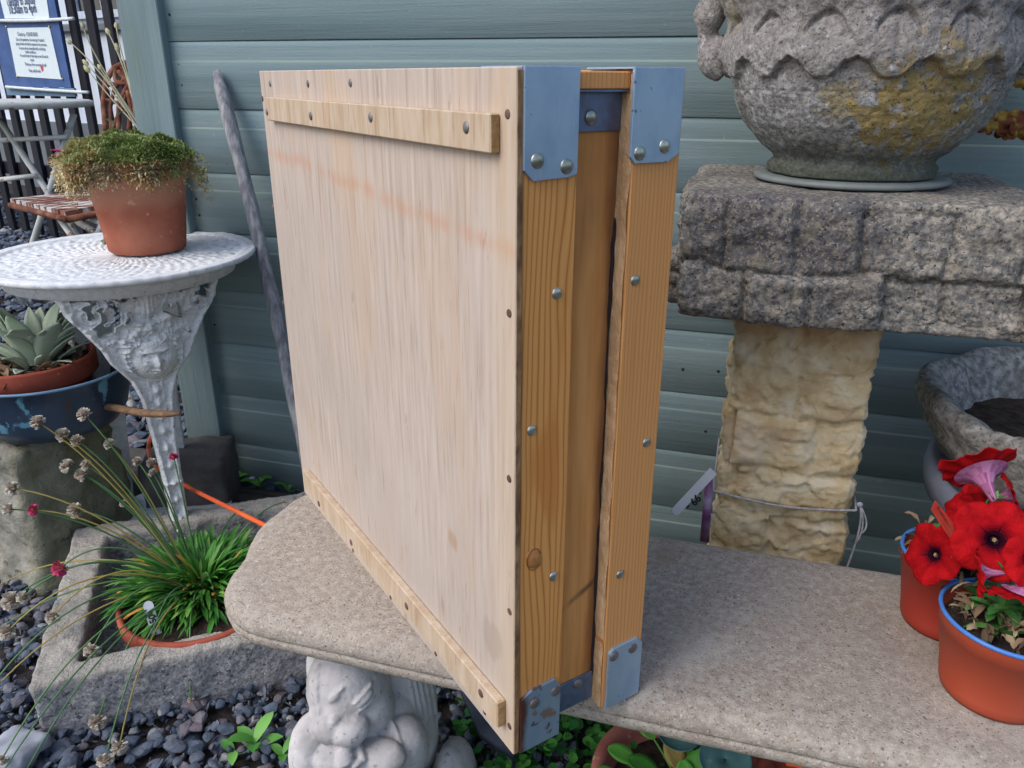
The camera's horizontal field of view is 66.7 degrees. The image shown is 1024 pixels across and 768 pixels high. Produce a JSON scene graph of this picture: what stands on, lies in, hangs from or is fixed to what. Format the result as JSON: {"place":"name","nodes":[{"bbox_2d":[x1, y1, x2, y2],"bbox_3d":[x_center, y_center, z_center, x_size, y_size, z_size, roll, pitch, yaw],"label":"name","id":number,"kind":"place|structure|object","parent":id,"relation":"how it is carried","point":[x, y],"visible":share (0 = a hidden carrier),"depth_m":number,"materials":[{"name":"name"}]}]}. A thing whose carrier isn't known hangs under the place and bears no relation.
{"place":"outdoors","nodes":[
{"label":"outdoors","id":0,"kind":"place"},
{"bbox_2d":[50,22,136,244],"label":"rose campion stalks","id":1,"kind":"object","parent":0,"point":[120,99],"visible":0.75,"depth_m":1.65,"materials":[{"name":"beige plant"}]},
{"bbox_2d":[0,192,300,493],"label":"gravel","id":2,"kind":"structure","parent":0,"point":[137,436],"depth_m":3.20,"materials":[{"name":"grey gravel"}]},
{"bbox_2d":[0,98,93,305],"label":"bistro table","id":3,"kind":"object","parent":2,"relation":"on","point":[30,103],"visible":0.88,"depth_m":2.97,"materials":[{"name":"white paint"}]},
{"bbox_2d":[8,190,136,407],"bbox_3d":[-1.323,-0.339,2.539,0.287,0.485,1.139,-18,28,-38],"label":"folding chair","id":4,"kind":"object","parent":2,"relation":"on","point":[60,210],"visible":0.56,"depth_m":2.57,"materials":[{"name":"wood"}]},
{"bbox_2d":[100,60,136,132],"bbox_3d":[-1.206,-0.544,2.535,0.125,0.948,0.094,0,21,0],"label":"iron ornament","id":5,"kind":"object","parent":2,"relation":"on","point":[114,70],"visible":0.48,"depth_m":2.39,"materials":[{"name":"brown metal"}]},
{"bbox_2d":[240,475,271,487],"bbox_3d":[-0.580,0.231,1.791,0.080,0.054,0.064,6,22,15],"label":"weed seedling","id":6,"kind":"object","parent":2,"relation":"on","point":[256,482],"visible":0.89,"depth_m":1.78,"materials":[{"name":"green plant"}]},
{"bbox_2d":[274,482,293,492],"bbox_3d":[-0.510,0.240,1.780,0.047,0.046,0.052,6,22,15],"label":"weed seedling","id":7,"kind":"object","parent":2,"relation":"on","point":[284,485],"visible":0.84,"depth_m":1.77,"materials":[{"name":"green plant"}]},
{"bbox_2d":[0,183,604,767],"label":"ground","id":8,"kind":"structure","parent":0,"point":[214,713],"depth_m":1.17,"materials":[{"name":"grey gravel"}]},
{"bbox_2d":[0,424,132,597],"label":"stone block","id":9,"kind":"object","parent":8,"relation":"on","point":[28,542],"depth_m":1.43,"materials":[{"name":"stone"}]},
{"bbox_2d":[0,365,129,443],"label":"enamel bowl","id":10,"kind":"object","parent":9,"relation":"on","point":[56,409],"visible":0.48,"depth_m":1.34,"materials":[{"name":"blue metal"}]},
{"bbox_2d":[0,341,98,394],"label":"terracotta pan","id":11,"kind":"object","parent":10,"relation":"in","point":[80,371],"visible":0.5,"depth_m":1.36,"materials":[{"name":"orange ceramic"}]},
{"bbox_2d":[0,302,95,389],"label":"silver leaved plant","id":12,"kind":"object","parent":11,"relation":"in","point":[39,339],"visible":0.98,"depth_m":1.38,"materials":[{"name":"green plant"}]},
{"bbox_2d":[104,403,180,417],"bbox_3d":[-0.665,0.045,1.351,0.339,0.082,0.017,16,26,34],"label":"wooden stick","id":13,"kind":"object","parent":10,"relation":"in","point":[128,410],"visible":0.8,"depth_m":1.32,"materials":[{"name":"brown wood"}]},
{"bbox_2d":[0,0,132,237],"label":"picket fence","id":14,"kind":"object","parent":8,"relation":"on","point":[11,166],"visible":0.06,"depth_m":4.30,"materials":[{"name":"black wood"}]},
{"bbox_2d":[0,0,89,96],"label":"notice board","id":15,"kind":"object","parent":14,"relation":"attached to","point":[33,53],"visible":1,"depth_m":4.09,"materials":[{"name":"paper"}]},
{"bbox_2d":[0,0,134,189],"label":"cottage","id":16,"kind":"structure","parent":8,"relation":"on","point":[87,48],"depth_m":6.07,"materials":[{"name":"paint"}]},
{"bbox_2d":[75,0,118,18],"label":"window","id":17,"kind":"structure","parent":16,"relation":"in","point":[79,3],"depth_m":5.71,"materials":[{"name":"white glass"}]},
{"bbox_2d":[0,231,255,538],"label":"cast iron table","id":18,"kind":"object","parent":8,"relation":"on","point":[145,349],"visible":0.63,"depth_m":1.36,"materials":[{"name":"white metal"}]},
{"bbox_2d":[78,157,188,255],"bbox_3d":[-0.672,-0.325,1.409,0.183,0.162,0.183,6,22,15],"label":"terracotta pot","id":19,"kind":"object","parent":18,"relation":"on","point":[141,222],"visible":0.56,"depth_m":1.36,"materials":[{"name":"orange ceramic"}]},
{"bbox_2d":[45,128,213,209],"bbox_3d":[-0.683,-0.385,1.387,0.249,0.137,0.250,-17,27,-36],"label":"sedum plant","id":20,"kind":"object","parent":19,"relation":"in","point":[115,148],"visible":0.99,"depth_m":1.31,"materials":[{"name":"green plant"}]},
{"bbox_2d":[146,435,265,526],"bbox_3d":[-0.565,0.187,1.427,0.052,0.114,0.736,-18,28,-38],"label":"orange cable","id":21,"kind":"object","parent":18,"relation":"attached to","point":[221,503],"visible":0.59,"depth_m":1.45,"materials":[{"name":"orange plastic"}]},
{"bbox_2d":[129,448,145,495],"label":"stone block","id":22,"kind":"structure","parent":8,"relation":"on","point":[137,452],"depth_m":1.73,"materials":[{"name":"grey stone"}]},
{"bbox_2d":[227,712,282,752],"bbox_3d":[-0.361,0.506,1.105,0.062,0.046,0.070,13,25,29],"label":"weed seedling","id":23,"kind":"object","parent":8,"relation":"on","point":[249,736],"visible":0.93,"depth_m":1.10,"materials":[{"name":"green plant"}]},
{"bbox_2d":[213,70,302,473],"bbox_3d":[-0.449,-0.108,1.491,0.031,0.917,0.369,-14,26,-32],"label":"wooden pole","id":24,"kind":"object","parent":8,"relation":"on","point":[248,196],"visible":0.66,"depth_m":1.47,"materials":[{"name":"grey wood"}]},
{"bbox_2d":[238,485,292,502],"bbox_3d":[-0.383,0.286,1.698,0.572,0.043,0.063,6,22,15],"label":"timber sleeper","id":25,"kind":"object","parent":8,"relation":"on","point":[246,493],"visible":0.07,"depth_m":1.74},
{"bbox_2d":[271,736,290,761],"bbox_3d":[-0.312,0.520,1.093,0.038,0.030,0.044,-15,26,-34],"label":"weed seedling","id":26,"kind":"object","parent":8,"relation":"on","point":[279,750],"visible":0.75,"depth_m":1.09,"materials":[{"name":"green plant"}]},
{"bbox_2d":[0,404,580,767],"bbox_3d":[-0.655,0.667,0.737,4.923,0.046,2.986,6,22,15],"label":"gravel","id":27,"kind":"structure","parent":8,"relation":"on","point":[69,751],"depth_m":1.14,"materials":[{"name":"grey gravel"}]},
{"bbox_2d":[0,725,51,767],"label":"pale stone","id":28,"kind":"object","parent":27,"relation":"on","point":[25,752],"visible":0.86,"depth_m":1.07,"materials":[{"name":"white stone"}]},
{"bbox_2d":[28,492,306,739],"bbox_3d":[-0.502,0.373,1.384,0.538,0.136,0.444,-7,23,-19],"label":"stone trough","id":29,"kind":"object","parent":27,"relation":"on","point":[225,667],"visible":0.28,"depth_m":1.19,"materials":[{"name":"stone"}]},
{"bbox_2d":[116,573,234,647],"bbox_3d":[-0.512,0.381,1.295,0.254,0.079,0.254,6,22,15],"label":"terracotta bowl","id":30,"kind":"object","parent":29,"relation":"in","point":[198,627],"visible":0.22,"depth_m":1.20,"materials":[{"name":"orange ceramic"}]},
{"bbox_2d":[0,407,285,767],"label":"thrift plant","id":31,"kind":"object","parent":30,"relation":"in","point":[193,565],"visible":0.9,"depth_m":1.25,"materials":[{"name":"green plant"}]},
{"bbox_2d":[143,601,161,634],"bbox_3d":[-0.557,0.366,1.206,0.014,0.050,0.034,-16,27,-35],"label":"plant label","id":32,"kind":"object","parent":30,"relation":"in","point":[148,605],"visible":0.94,"depth_m":1.21,"materials":[{"name":"white plastic"}]},
{"bbox_2d":[138,435,240,507],"bbox_3d":[-0.692,0.214,1.690,0.176,0.167,0.148,-3,22,-9],"label":"stone block","id":33,"kind":"object","parent":27,"relation":"on","point":[209,465],"depth_m":1.63,"materials":[{"name":"grey stone"}]},
{"bbox_2d":[221,739,245,765],"bbox_3d":[-0.394,0.522,1.089,0.045,0.028,0.043,6,22,15],"label":"weed seedling","id":34,"kind":"object","parent":27,"relation":"on","point":[231,756],"visible":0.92,"depth_m":1.09,"materials":[{"name":"green plant"}]},
{"bbox_2d":[224,495,1023,767],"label":"stone bench","id":35,"kind":"object","parent":27,"relation":"on","point":[803,663],"visible":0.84,"depth_m":0.83,"materials":[{"name":"beige stone"}]},
{"bbox_2d":[259,65,684,753],"bbox_3d":[-0.090,-0.033,0.817,0.151,0.551,0.554,-13,25,-30],"label":"wooden case","id":36,"kind":"object","parent":35,"relation":"on","point":[475,267],"visible":1,"depth_m":0.63,"materials":[{"name":"brown wood"}]},
{"bbox_2d":[900,527,1004,640],"bbox_3d":[0.463,0.214,0.823,0.109,0.085,0.109,6,22,15],"label":"plastic pot","id":37,"kind":"object","parent":35,"relation":"on","point":[919,605],"visible":0.24,"depth_m":0.81,"materials":[{"name":"orange plastic"}]},
{"bbox_2d":[931,501,954,537],"bbox_3d":[0.437,0.154,0.754,0.100,0.096,0.023,-7,23,-19],"label":"plant tag","id":38,"kind":"object","parent":37,"relation":"in","point":[943,519],"visible":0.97,"depth_m":0.73,"materials":[{"name":"plastic"}]},
{"bbox_2d":[894,447,1016,585],"bbox_3d":[0.461,0.125,0.773,0.123,0.167,0.145,6,22,15],"label":"petunia plant","id":39,"kind":"object","parent":37,"relation":"in","point":[930,559],"visible":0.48,"depth_m":0.75,"materials":[{"name":"red plant"}]},
{"bbox_2d":[938,577,1023,724],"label":"plastic pot","id":40,"kind":"object","parent":35,"relation":"on","point":[977,675],"visible":0.79,"depth_m":0.70,"materials":[{"name":"orange plastic"}]},
{"bbox_2d":[941,473,1023,653],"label":"petunia plant","id":41,"kind":"object","parent":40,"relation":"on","point":[986,541],"visible":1,"depth_m":0.70,"materials":[{"name":"red plant"}]},
{"bbox_2d":[452,695,612,767],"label":"ground cover","id":42,"kind":"object","parent":8,"relation":"on","point":[595,734],"visible":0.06,"depth_m":1.09,"materials":[{"name":"green plant"}]},
{"bbox_2d":[460,691,513,759],"bbox_3d":[-0.048,0.472,1.113,0.026,0.014,0.178,-10,24,-24],"label":"slate piece","id":43,"kind":"object","parent":42,"relation":"on","point":[487,733],"visible":0.43,"depth_m":1.08,"materials":[{"name":"grey stone"}]},
{"bbox_2d":[755,757,794,767],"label":"terracotta bowl","id":44,"kind":"object","parent":42,"relation":"on","point":[762,763],"visible":0.09,"depth_m":1.00,"materials":[{"name":"orange ceramic"}]},
{"bbox_2d":[786,763,804,767],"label":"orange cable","id":45,"kind":"object","parent":44,"relation":"on","point":[791,765],"visible":0.21,"depth_m":0.97,"materials":[{"name":"orange plastic"}]},
{"bbox_2d":[116,0,1023,574],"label":"garden shed","id":46,"kind":"structure","parent":8,"relation":"on","point":[178,52],"depth_m":1.41,"materials":[{"name":"teal wood"}]},
{"bbox_2d":[978,79,1023,141],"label":"vine twig","id":47,"kind":"object","parent":46,"relation":"attached to","point":[1005,125],"visible":0.82,"depth_m":1.09,"materials":[{"name":"yellow plant"}]},
{"bbox_2d":[591,726,774,767],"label":"terracotta bowl","id":48,"kind":"object","parent":8,"relation":"on","point":[626,737],"visible":0.28,"depth_m":1.04,"materials":[{"name":"ceramic"}]},
{"bbox_2d":[596,731,701,767],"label":"primrose plant","id":49,"kind":"object","parent":48,"relation":"on","point":[622,753],"visible":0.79,"depth_m":1.00,"materials":[{"name":"green plant"}]},
{"bbox_2d":[658,735,751,767],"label":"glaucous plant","id":50,"kind":"object","parent":8,"relation":"on","point":[710,757],"visible":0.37,"depth_m":0.97,"materials":[{"name":"green plant"}]},
{"bbox_2d":[707,320,882,565],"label":"pedestal column","id":51,"kind":"structure","parent":8,"relation":"on","point":[794,416],"depth_m":1.02,"materials":[{"name":"stone"}]},
{"bbox_2d":[672,468,716,514],"bbox_3d":[0.252,0.150,1.075,0.056,0.074,0.011,2,22,4],"label":"plant label","id":52,"kind":"object","parent":51,"relation":"attached to","point":[695,490],"visible":1,"depth_m":1.08,"materials":[{"name":"white plastic"}]},
{"bbox_2d":[700,480,712,542],"bbox_3d":[0.274,0.179,1.091,0.014,0.099,0.001,6,22,15],"label":"plant tag","id":53,"kind":"object","parent":51,"relation":"hanging from","point":[705,523],"visible":1,"depth_m":1.09,"materials":[{"name":"purple plastic"}]},
{"bbox_2d":[713,437,866,566],"bbox_3d":[0.399,0.176,1.148,0.204,0.124,0.189,6,22,15],"label":"twine","id":54,"kind":"object","parent":51,"relation":"attached to","point":[862,512],"visible":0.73,"depth_m":1.04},
{"bbox_2d":[668,164,1023,342],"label":"pedestal capstone","id":55,"kind":"object","parent":51,"relation":"on","point":[751,248],"visible":0.84,"depth_m":0.85,"materials":[{"name":"stone"}]},
{"bbox_2d":[753,167,951,190],"bbox_3d":[0.426,-0.262,0.984,0.232,0.008,0.232,6,22,15],"label":"grey saucer","id":56,"kind":"object","parent":55,"relation":"on","point":[938,181],"visible":0.51,"depth_m":0.90,"materials":[{"name":"grey plastic"}]},
{"bbox_2d":[693,0,1023,181],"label":"garden urn","id":57,"kind":"object","parent":56,"relation":"on","point":[878,90],"visible":1,"depth_m":0.83,"materials":[{"name":"stone"}]},
{"bbox_2d":[923,437,962,523],"bbox_3d":[0.780,0.320,1.108,0.412,0.398,0.410,6,22,15],"label":"smooth stone bowl","id":58,"kind":"object","parent":8,"relation":"on","point":[940,491],"visible":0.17,"depth_m":1.08,"materials":[{"name":"grey stone"}]},
{"bbox_2d":[914,346,1023,510],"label":"bird bath","id":59,"kind":"object","parent":58,"relation":"on","point":[972,402],"visible":0.83,"depth_m":1.11,"materials":[{"name":"grey stone"}]}
]}

